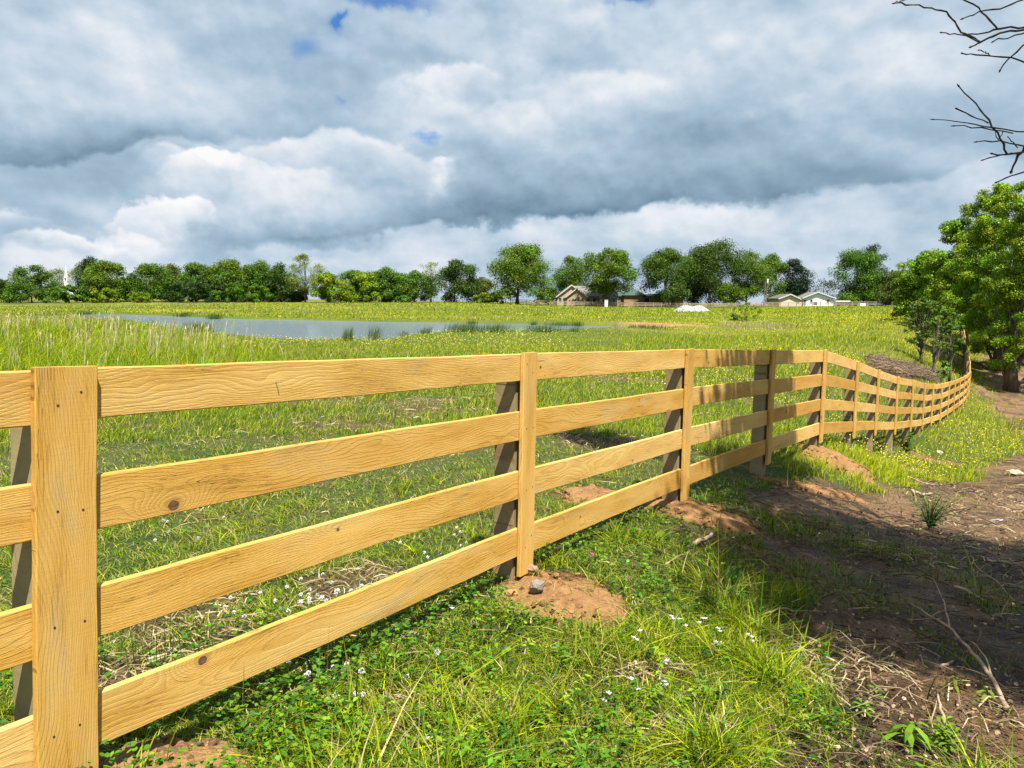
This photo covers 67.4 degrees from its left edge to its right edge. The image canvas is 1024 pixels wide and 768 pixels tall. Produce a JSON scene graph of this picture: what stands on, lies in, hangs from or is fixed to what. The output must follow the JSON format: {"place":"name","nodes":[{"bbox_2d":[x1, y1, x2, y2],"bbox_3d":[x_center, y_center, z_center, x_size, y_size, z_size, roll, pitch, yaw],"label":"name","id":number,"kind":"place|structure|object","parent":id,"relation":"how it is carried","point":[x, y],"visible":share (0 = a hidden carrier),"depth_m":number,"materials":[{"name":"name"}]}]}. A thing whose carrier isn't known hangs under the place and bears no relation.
{"place":"outdoors","nodes":[
{"label":"outdoors","id":0,"kind":"place"},
{"bbox_2d":[0,308,312,370],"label":"tall grass","id":1,"kind":"structure","parent":0,"point":[155,347],"depth_m":23.09,"materials":[{"name":"plant"}]},
{"bbox_2d":[77,314,640,339],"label":"pond water","id":2,"kind":"structure","parent":0,"point":[299,329],"depth_m":61.48,"materials":[{"name":"grey liquid"}]},
{"bbox_2d":[0,296,1023,767],"bbox_3d":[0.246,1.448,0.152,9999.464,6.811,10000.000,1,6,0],"label":"ground","id":3,"kind":"structure","parent":0,"point":[1012,402],"depth_m":5.75,"materials":[{"name":"plant"}]},
{"bbox_2d":[0,279,19,301],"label":"tree","id":4,"kind":"object","parent":3,"relation":"on","point":[2,282],"visible":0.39,"depth_m":233.27,"materials":[{"name":"green plant"}]},
{"bbox_2d":[0,264,61,302],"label":"tree","id":5,"kind":"object","parent":3,"relation":"on","point":[29,287],"visible":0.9,"depth_m":228.59,"materials":[{"name":"green plant"}]},
{"bbox_2d":[43,268,68,287],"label":"tree","id":6,"kind":"object","parent":3,"relation":"on","point":[58,277],"visible":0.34,"depth_m":341.33,"materials":[{"name":"green plant"}]},
{"bbox_2d":[42,285,94,302],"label":"field tree","id":7,"kind":"object","parent":3,"relation":"on","point":[79,294],"visible":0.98,"depth_m":222.16,"materials":[{"name":"green plant"}]},
{"bbox_2d":[70,255,110,295],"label":"tree","id":8,"kind":"object","parent":3,"relation":"on","point":[81,268],"visible":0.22,"depth_m":245.60,"materials":[{"name":"green plant"}]},
{"bbox_2d":[78,260,130,301],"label":"tree","id":9,"kind":"object","parent":3,"relation":"on","point":[98,280],"visible":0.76,"depth_m":226.18,"materials":[{"name":"green plant"}]},
{"bbox_2d":[88,287,124,302],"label":"bush","id":10,"kind":"object","parent":3,"relation":"on","point":[105,295],"visible":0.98,"depth_m":219.86,"materials":[{"name":"green plant"}]},
{"bbox_2d":[107,273,144,301],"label":"tree","id":11,"kind":"object","parent":3,"relation":"on","point":[131,276],"visible":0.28,"depth_m":231.94,"materials":[{"name":"green plant"}]},
{"bbox_2d":[126,292,151,302],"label":"bush","id":12,"kind":"object","parent":3,"relation":"on","point":[140,297],"visible":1,"depth_m":219.14,"materials":[{"name":"green plant"}]},
{"bbox_2d":[116,260,178,301],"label":"tree","id":13,"kind":"object","parent":3,"relation":"on","point":[144,272],"visible":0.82,"depth_m":226.59,"materials":[{"name":"green plant"}]},
{"bbox_2d":[148,263,183,301],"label":"tree","id":14,"kind":"object","parent":3,"relation":"on","point":[174,268],"visible":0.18,"depth_m":236.31,"materials":[{"name":"green plant"}]},
{"bbox_2d":[99,734,251,767],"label":"dirt mound","id":15,"kind":"object","parent":3,"relation":"on","point":[160,747],"visible":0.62,"depth_m":2.58,"materials":[{"name":"orange soil"}]},
{"bbox_2d":[161,281,228,302],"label":"bush","id":16,"kind":"object","parent":3,"relation":"on","point":[191,289],"visible":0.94,"depth_m":220.73,"materials":[{"name":"green plant"}]},
{"bbox_2d":[171,320,220,332],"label":"reeds","id":17,"kind":"object","parent":3,"relation":"on","point":[196,325],"visible":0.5,"depth_m":42.03,"materials":[{"name":"green plant"}]},
{"bbox_2d":[172,261,225,301],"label":"tree","id":18,"kind":"object","parent":3,"relation":"on","point":[192,271],"visible":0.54,"depth_m":229.79,"materials":[{"name":"green plant"}]},
{"bbox_2d":[207,256,253,301],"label":"tree","id":19,"kind":"object","parent":3,"relation":"on","point":[228,270],"visible":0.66,"depth_m":231.49,"materials":[{"name":"green plant"}]},
{"bbox_2d":[209,281,273,302],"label":"bush","id":20,"kind":"object","parent":3,"relation":"on","point":[243,295],"visible":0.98,"depth_m":223.34,"materials":[{"name":"green plant"}]},
{"bbox_2d":[233,259,276,301],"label":"tree","id":21,"kind":"object","parent":3,"relation":"on","point":[259,271],"visible":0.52,"depth_m":233.33,"materials":[{"name":"green plant"}]},
{"bbox_2d":[262,261,300,301],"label":"tree","id":22,"kind":"object","parent":3,"relation":"on","point":[276,277],"visible":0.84,"depth_m":230.43,"materials":[{"name":"green plant"}]},
{"bbox_2d":[269,283,308,301],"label":"tree","id":23,"kind":"object","parent":3,"relation":"on","point":[298,292],"visible":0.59,"depth_m":232.13,"materials":[{"name":"green plant"}]},
{"bbox_2d":[114,415,492,698],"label":"clover blossoms","id":24,"kind":"object","parent":3,"relation":"on","point":[299,601],"visible":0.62,"depth_m":3.91,"materials":[{"name":"white plant"}]},
{"bbox_2d":[284,253,327,301],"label":"tree","id":25,"kind":"object","parent":3,"relation":"on","point":[299,258],"visible":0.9,"depth_m":226.13,"materials":[{"name":"green plant"}]},
{"bbox_2d":[308,271,352,302],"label":"tree","id":26,"kind":"object","parent":3,"relation":"on","point":[329,282],"visible":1,"depth_m":222.85,"materials":[{"name":"green plant"}]},
{"bbox_2d":[338,326,353,340],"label":"reeds","id":27,"kind":"object","parent":3,"relation":"on","point":[348,335],"visible":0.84,"depth_m":34.75,"materials":[{"name":"green plant"}]},
{"bbox_2d":[335,269,373,302],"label":"tree","id":28,"kind":"object","parent":3,"relation":"on","point":[349,274],"visible":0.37,"depth_m":230.23,"materials":[{"name":"green plant"}]},
{"bbox_2d":[348,270,386,302],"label":"tree","id":29,"kind":"object","parent":3,"relation":"on","point":[363,279],"visible":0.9,"depth_m":225.42,"materials":[{"name":"green plant"}]},
{"bbox_2d":[365,324,386,339],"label":"reeds","id":30,"kind":"object","parent":3,"relation":"on","point":[370,335],"visible":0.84,"depth_m":36.39,"materials":[{"name":"green plant"}]},
{"bbox_2d":[361,266,403,301],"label":"tree","id":31,"kind":"object","parent":3,"relation":"on","point":[385,274],"visible":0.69,"depth_m":227.46,"materials":[{"name":"green plant"}]},
{"bbox_2d":[98,374,709,730],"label":"grass stalks","id":32,"kind":"object","parent":3,"relation":"on","point":[164,636],"depth_m":3.29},
{"bbox_2d":[393,270,438,302],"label":"tree","id":33,"kind":"object","parent":3,"relation":"on","point":[410,291],"visible":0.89,"depth_m":225.82,"materials":[{"name":"green plant"}]},
{"bbox_2d":[418,261,443,301],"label":"tree","id":34,"kind":"object","parent":3,"relation":"on","point":[431,270],"visible":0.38,"depth_m":237.46,"materials":[{"name":"green plant"}]},
{"bbox_2d":[0,462,863,767],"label":"clover leaves","id":35,"kind":"object","parent":3,"relation":"on","point":[350,644],"visible":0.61,"depth_m":3.12,"materials":[{"name":"green plant"}]},
{"bbox_2d":[416,257,484,302],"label":"tree","id":36,"kind":"object","parent":3,"relation":"on","point":[450,273],"visible":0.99,"depth_m":224.48,"materials":[{"name":"green plant"}]},
{"bbox_2d":[435,321,489,332],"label":"reeds","id":37,"kind":"object","parent":3,"relation":"on","point":[471,329],"visible":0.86,"depth_m":46.36,"materials":[{"name":"green plant"}]},
{"bbox_2d":[0,300,932,316],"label":"meadow grass","id":38,"kind":"structure","parent":3,"relation":"on","point":[669,311],"depth_m":153.72,"materials":[{"name":"plant"}]},
{"bbox_2d":[465,277,499,301],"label":"tree","id":39,"kind":"object","parent":3,"relation":"on","point":[486,285],"visible":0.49,"depth_m":234.47,"materials":[{"name":"green plant"}]},
{"bbox_2d":[0,328,971,767],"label":"board fence","id":40,"kind":"object","parent":3,"relation":"on","point":[62,500],"visible":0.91,"depth_m":2.94,"materials":[{"name":"brown wood"}]},
{"bbox_2d":[473,292,503,303],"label":"bush","id":41,"kind":"object","parent":3,"relation":"on","point":[486,296],"visible":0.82,"depth_m":225.70,"materials":[{"name":"green plant"}]},
{"bbox_2d":[475,322,517,332],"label":"reeds","id":42,"kind":"object","parent":3,"relation":"on","point":[496,328],"visible":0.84,"depth_m":46.84,"materials":[{"name":"green plant"}]},
{"bbox_2d":[0,339,1023,526],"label":"meadow grass","id":43,"kind":"structure","parent":3,"relation":"on","point":[874,460],"depth_m":12.80,"materials":[{"name":"plant"}]},
{"bbox_2d":[0,310,1023,490],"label":"buttercup flowers","id":44,"kind":"object","parent":3,"relation":"on","point":[917,461],"visible":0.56,"depth_m":31.41,"materials":[{"name":"yellow plant"}]},
{"bbox_2d":[0,350,1023,767],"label":"straw litter","id":45,"kind":"object","parent":3,"relation":"on","point":[840,690],"visible":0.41,"depth_m":3.72,"materials":[{"name":"beige plant"}]},
{"bbox_2d":[110,512,922,767],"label":"herb undergrowth","id":46,"kind":"object","parent":3,"relation":"on","point":[231,758],"visible":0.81,"depth_m":2.90,"materials":[{"name":"green plant"}]},
{"bbox_2d":[485,242,558,303],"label":"oak tree","id":47,"kind":"object","parent":3,"relation":"on","point":[517,262],"visible":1,"depth_m":215.46,"materials":[{"name":"green plant"}]},
{"bbox_2d":[521,323,562,331],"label":"reeds","id":48,"kind":"object","parent":3,"relation":"on","point":[538,328],"visible":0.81,"depth_m":48.70,"materials":[{"name":"green plant"}]},
{"bbox_2d":[535,287,559,304],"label":"tree","id":49,"kind":"object","parent":3,"relation":"on","point":[554,292],"visible":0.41,"depth_m":246.92,"materials":[{"name":"green plant"}]},
{"bbox_2d":[495,569,626,627],"bbox_3d":[0.265,1.186,4.258,0.802,0.125,0.808,1,6,0],"label":"dirt mound","id":50,"kind":"object","parent":3,"relation":"on","point":[575,599],"visible":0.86,"depth_m":4.16,"materials":[{"name":"orange soil"}]},
{"bbox_2d":[528,579,544,593],"bbox_3d":[0.130,1.104,4.200,0.084,0.086,0.102,3,6,20],"label":"rock","id":51,"kind":"object","parent":50,"relation":"on","point":[536,586],"visible":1,"depth_m":4.17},
{"bbox_2d":[549,644,574,660],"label":"weed","id":52,"kind":"object","parent":3,"relation":"on","point":[562,648],"visible":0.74,"depth_m":3.54,"materials":[{"name":"green plant"}]},
{"bbox_2d":[550,255,589,292],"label":"tree","id":53,"kind":"object","parent":3,"relation":"on","point":[572,278],"visible":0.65,"depth_m":262.24,"materials":[{"name":"green plant"}]},
{"bbox_2d":[554,484,617,503],"bbox_3d":[0.722,0.960,6.519,0.717,0.099,0.723,1,6,0],"label":"dirt mound","id":54,"kind":"object","parent":3,"relation":"on","point":[590,492],"visible":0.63,"depth_m":6.55,"materials":[{"name":"orange soil"}]},
{"bbox_2d":[556,285,618,305],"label":"stone house","id":55,"kind":"structure","parent":3,"relation":"on","point":[574,294],"depth_m":243.82,"materials":[{"name":"stone"}]},
{"bbox_2d":[571,246,639,306],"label":"tree","id":56,"kind":"object","parent":3,"relation":"on","point":[614,265],"visible":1,"depth_m":233.10,"materials":[{"name":"green plant"}]},
{"bbox_2d":[617,288,685,306],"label":"brick house","id":57,"kind":"structure","parent":3,"relation":"on","point":[633,296],"depth_m":251.37,"materials":[{"name":"green"}]},
{"bbox_2d":[624,323,678,329],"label":"reeds","id":58,"kind":"object","parent":3,"relation":"on","point":[647,326],"visible":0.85,"depth_m":55.86,"materials":[{"name":"green plant"}]},
{"bbox_2d":[636,247,702,306],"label":"tree","id":59,"kind":"object","parent":3,"relation":"on","point":[660,261],"visible":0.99,"depth_m":237.93,"materials":[{"name":"green plant"}]},
{"bbox_2d":[674,305,709,311],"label":"gravel heap","id":60,"kind":"object","parent":3,"relation":"on","point":[684,308],"visible":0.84,"depth_m":150.03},
{"bbox_2d":[680,265,716,306],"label":"tree","id":61,"kind":"object","parent":3,"relation":"on","point":[697,295],"visible":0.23,"depth_m":253.94,"materials":[{"name":"green plant"}]},
{"bbox_2d":[686,532,712,548],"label":"fallen branch","id":62,"kind":"object","parent":3,"relation":"on","point":[710,535],"visible":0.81,"depth_m":5.49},
{"bbox_2d":[510,299,893,307],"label":"board fence","id":63,"kind":"object","parent":3,"relation":"on","point":[732,304],"visible":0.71,"depth_m":235.56,"materials":[{"name":"beige wood"}]},
{"bbox_2d":[643,499,761,536],"bbox_3d":[1.539,1.090,6.349,1.019,0.203,0.839,1,6,0],"label":"dirt mound","id":64,"kind":"object","parent":3,"relation":"on","point":[691,508],"visible":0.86,"depth_m":6.22,"materials":[{"name":"orange soil"}]},
{"bbox_2d":[681,236,762,306],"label":"tree","id":65,"kind":"object","parent":3,"relation":"on","point":[705,257],"visible":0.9,"depth_m":243.65,"materials":[{"name":"green plant"}]},
{"bbox_2d":[721,566,744,589],"bbox_3d":[1.346,1.182,4.671,0.150,0.180,0.178,-4,8,-39],"label":"weed","id":66,"kind":"object","parent":3,"relation":"on","point":[733,578],"visible":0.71,"depth_m":4.65,"materials":[{"name":"green plant"}]},
{"bbox_2d":[719,282,748,305],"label":"tree","id":67,"kind":"object","parent":3,"relation":"on","point":[737,294],"visible":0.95,"depth_m":240.50,"materials":[{"name":"green plant"}]},
{"bbox_2d":[709,321,758,329],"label":"reeds","id":68,"kind":"object","parent":3,"relation":"on","point":[730,326],"visible":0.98,"depth_m":60.86,"materials":[{"name":"beige plant"}]},
{"bbox_2d":[446,394,1023,767],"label":"leaf litter","id":69,"kind":"object","parent":3,"relation":"on","point":[888,679],"visible":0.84,"depth_m":4.26,"materials":[{"name":"brown plant"}]},
{"bbox_2d":[732,302,762,320],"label":"bush","id":70,"kind":"object","parent":3,"relation":"on","point":[745,314],"visible":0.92,"depth_m":91.42,"materials":[{"name":"green plant"}]},
{"bbox_2d":[727,248,780,306],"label":"tree","id":71,"kind":"object","parent":3,"relation":"on","point":[752,288],"visible":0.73,"depth_m":249.14,"materials":[{"name":"green plant"}]},
{"bbox_2d":[740,320,792,329],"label":"reeds","id":72,"kind":"object","parent":3,"relation":"on","point":[768,326],"visible":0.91,"depth_m":64.41,"materials":[{"name":"beige plant"}]},
{"bbox_2d":[752,252,788,304],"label":"tree","id":73,"kind":"object","parent":3,"relation":"on","point":[772,258],"visible":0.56,"depth_m":261.99,"materials":[{"name":"green plant"}]},
{"bbox_2d":[767,294,803,305],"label":"beige garage","id":74,"kind":"structure","parent":3,"relation":"on","point":[785,298],"depth_m":248.56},
{"bbox_2d":[758,607,820,617],"bbox_3d":[1.586,1.314,4.422,0.502,0.074,0.055,-2,7,-26],"label":"fallen branch","id":75,"kind":"object","parent":3,"relation":"on","point":[785,608],"visible":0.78,"depth_m":4.43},
{"bbox_2d":[776,258,817,295],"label":"tree","id":76,"kind":"object","parent":3,"relation":"on","point":[797,286],"visible":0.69,"depth_m":262.77,"materials":[{"name":"green plant"}]},
{"bbox_2d":[752,475,867,503],"bbox_3d":[3.259,1.171,8.498,1.427,0.288,0.354,1,6,0],"label":"dirt mound","id":77,"kind":"object","parent":3,"relation":"on","point":[830,491],"visible":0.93,"depth_m":8.42,"materials":[{"name":"orange soil"}]},
{"bbox_2d":[797,292,835,305],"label":"white house","id":78,"kind":"structure","parent":3,"relation":"on","point":[814,297],"depth_m":254.34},
{"bbox_2d":[813,278,836,302],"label":"tree","id":79,"kind":"object","parent":3,"relation":"on","point":[824,286],"visible":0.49,"depth_m":286.46,"materials":[{"name":"green plant"}]},
{"bbox_2d":[789,444,876,483],"bbox_3d":[4.238,1.028,10.238,1.175,0.362,1.051,4,7,27],"label":"dirt mound","id":80,"kind":"object","parent":3,"relation":"on","point":[834,456],"visible":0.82,"depth_m":10.01,"materials":[{"name":"orange soil"}]},
{"bbox_2d":[676,351,1023,767],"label":"twig debris","id":81,"kind":"object","parent":3,"relation":"on","point":[972,740],"visible":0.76,"depth_m":4.54,"materials":[{"name":"brown wood"}]},
{"bbox_2d":[824,248,886,305],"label":"tree","id":82,"kind":"object","parent":3,"relation":"on","point":[863,264],"visible":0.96,"depth_m":260.48,"materials":[{"name":"green plant"}]},
{"bbox_2d":[852,698,873,716],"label":"weed","id":83,"kind":"object","parent":3,"relation":"on","point":[863,707],"visible":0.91,"depth_m":3.31,"materials":[{"name":"green plant"}]},
{"bbox_2d":[853,242,890,285],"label":"tree","id":84,"kind":"object","parent":3,"relation":"on","point":[874,248],"visible":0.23,"depth_m":275.16,"materials":[{"name":"green plant"}]},
{"bbox_2d":[863,271,896,305],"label":"tree","id":85,"kind":"object","parent":3,"relation":"on","point":[883,278],"visible":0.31,"depth_m":257.67,"materials":[{"name":"green plant"}]},
{"bbox_2d":[873,269,909,306],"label":"tree","id":86,"kind":"object","parent":3,"relation":"on","point":[885,297],"visible":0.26,"depth_m":198.93,"materials":[{"name":"green plant"}]},
{"bbox_2d":[859,353,943,381],"bbox_3d":[16.661,-0.527,33.410,9.927,1.677,2.307,-5,8,-43],"label":"brush pile","id":87,"kind":"object","parent":3,"relation":"on","point":[899,368],"visible":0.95,"depth_m":33.21,"materials":[{"name":"brown wood"}]},
{"bbox_2d":[890,272,913,316],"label":"maple tree","id":88,"kind":"object","parent":3,"relation":"on","point":[894,314],"visible":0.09,"depth_m":71.42,"materials":[{"name":"green plant"}]},
{"bbox_2d":[880,721,931,754],"bbox_3d":[1.559,1.415,3.081,0.217,0.161,0.206,1,6,0],"label":"weed","id":89,"kind":"object","parent":3,"relation":"on","point":[910,728],"visible":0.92,"depth_m":3.04,"materials":[{"name":"green plant"}]},
{"bbox_2d":[899,430,914,451],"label":"weed","id":90,"kind":"object","parent":3,"relation":"on","point":[906,445],"visible":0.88,"depth_m":18.87,"materials":[{"name":"green plant"}]},
{"bbox_2d":[903,296,943,362],"bbox_3d":[19.714,-2.566,36.938,1.582,3.294,1.578,6,8,40],"label":"sapling","id":91,"kind":"object","parent":3,"relation":"on","point":[921,333],"visible":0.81,"depth_m":36.89,"materials":[{"name":"green plant"}]},
{"bbox_2d":[888,248,962,318],"bbox_3d":[33.245,-7.584,61.202,5.971,6.628,5.325,-1,6,-12],"label":"maple tree","id":92,"kind":"object","parent":3,"relation":"on","point":[903,280],"visible":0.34,"depth_m":61.33,"materials":[{"name":"green plant"}]},
{"bbox_2d":[901,486,976,528],"bbox_3d":[4.255,1.273,7.699,0.662,0.394,1.019,4,7,29],"label":"weed","id":93,"kind":"object","parent":3,"relation":"on","point":[931,522],"visible":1,"depth_m":7.71,"materials":[{"name":"green plant"}]},
{"bbox_2d":[926,309,955,372],"bbox_3d":[19.429,-1.790,35.025,1.084,3.282,0.982,1,6,0],"label":"sapling","id":94,"kind":"object","parent":3,"relation":"on","point":[938,344],"visible":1,"depth_m":34.92,"materials":[{"name":"green plant"}]},
{"bbox_2d":[935,360,950,388],"bbox_3d":[18.537,-0.247,33.090,0.685,1.569,0.723,1,6,0],"label":"sapling","id":95,"kind":"object","parent":3,"relation":"on","point":[942,371],"visible":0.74,"depth_m":33.05,"materials":[{"name":"green plant"}]},
{"bbox_2d":[927,716,963,752],"bbox_3d":[1.712,1.394,3.018,0.132,0.140,0.122,1,6,0],"label":"weed","id":96,"kind":"object","parent":3,"relation":"on","point":[945,743],"visible":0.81,"depth_m":3.02,"materials":[{"name":"green plant"}]},
{"bbox_2d":[938,308,965,381],"bbox_3d":[21.655,-1.889,38.043,1.303,3.776,1.133,1,6,0],"label":"sapling","id":97,"kind":"object","parent":3,"relation":"on","point":[956,339],"visible":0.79,"depth_m":37.95,"materials":[{"name":"green plant"}]},
{"bbox_2d":[912,215,993,345],"bbox_3d":[32.316,-7.417,55.490,5.802,9.431,5.145,1,6,0],"label":"maple tree","id":98,"kind":"object","parent":3,"relation":"on","point":[952,230],"visible":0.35,"depth_m":55.02,"materials":[{"name":"green plant"}]},
{"bbox_2d":[938,676,968,693],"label":"weed","id":99,"kind":"object","parent":3,"relation":"on","point":[956,686],"visible":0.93,"depth_m":3.64,"materials":[{"name":"green plant"}]},
{"bbox_2d":[892,0,1023,182],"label":"bare limbed tree","id":100,"kind":"object","parent":3,"relation":"on","point":[970,36],"visible":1,"depth_m":4.25,"materials":[{"name":"brown plant"}]},
{"bbox_2d":[907,577,1008,708],"bbox_3d":[2.391,1.369,4.278,0.297,0.125,1.775,3,6,21],"label":"fallen branch","id":101,"kind":"object","parent":3,"relation":"on","point":[993,680],"visible":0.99,"depth_m":3.89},
{"bbox_2d":[953,585,985,601],"bbox_3d":[3.178,1.454,5.309,0.041,0.034,0.305,0,6,-10],"label":"fallen branch","id":102,"kind":"object","parent":3,"relation":"on","point":[961,588],"visible":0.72,"depth_m":5.37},
{"bbox_2d":[939,182,1023,371],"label":"maple tree","id":103,"kind":"object","parent":3,"relation":"on","point":[984,233],"visible":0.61,"depth_m":45.27,"materials":[{"name":"green plant"}]},
{"bbox_2d":[973,686,999,712],"bbox_3d":[2.152,1.433,3.468,0.154,0.135,0.133,5,7,32],"label":"weed","id":104,"kind":"object","parent":3,"relation":"on","point":[984,696],"visible":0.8,"depth_m":3.46,"materials":[{"name":"green plant"}]},
{"bbox_2d":[969,181,1023,391],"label":"maple tree","id":105,"kind":"object","parent":3,"relation":"on","point":[1009,282],"visible":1,"depth_m":40.75,"materials":[{"name":"green plant"}]},
{"bbox_2d":[0,430,1023,767],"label":"meadow grass","id":106,"kind":"structure","parent":0,"point":[720,752],"depth_m":3.56,"materials":[{"name":"plant"}]},
{"bbox_2d":[0,310,1023,437],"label":"meadow grass","id":107,"kind":"structure","parent":0,"point":[696,339],"depth_m":44.33,"materials":[{"name":"plant"}]},
{"bbox_2d":[0,0,1023,305],"label":"sky","id":108,"kind":"structure","parent":0,"point":[403,136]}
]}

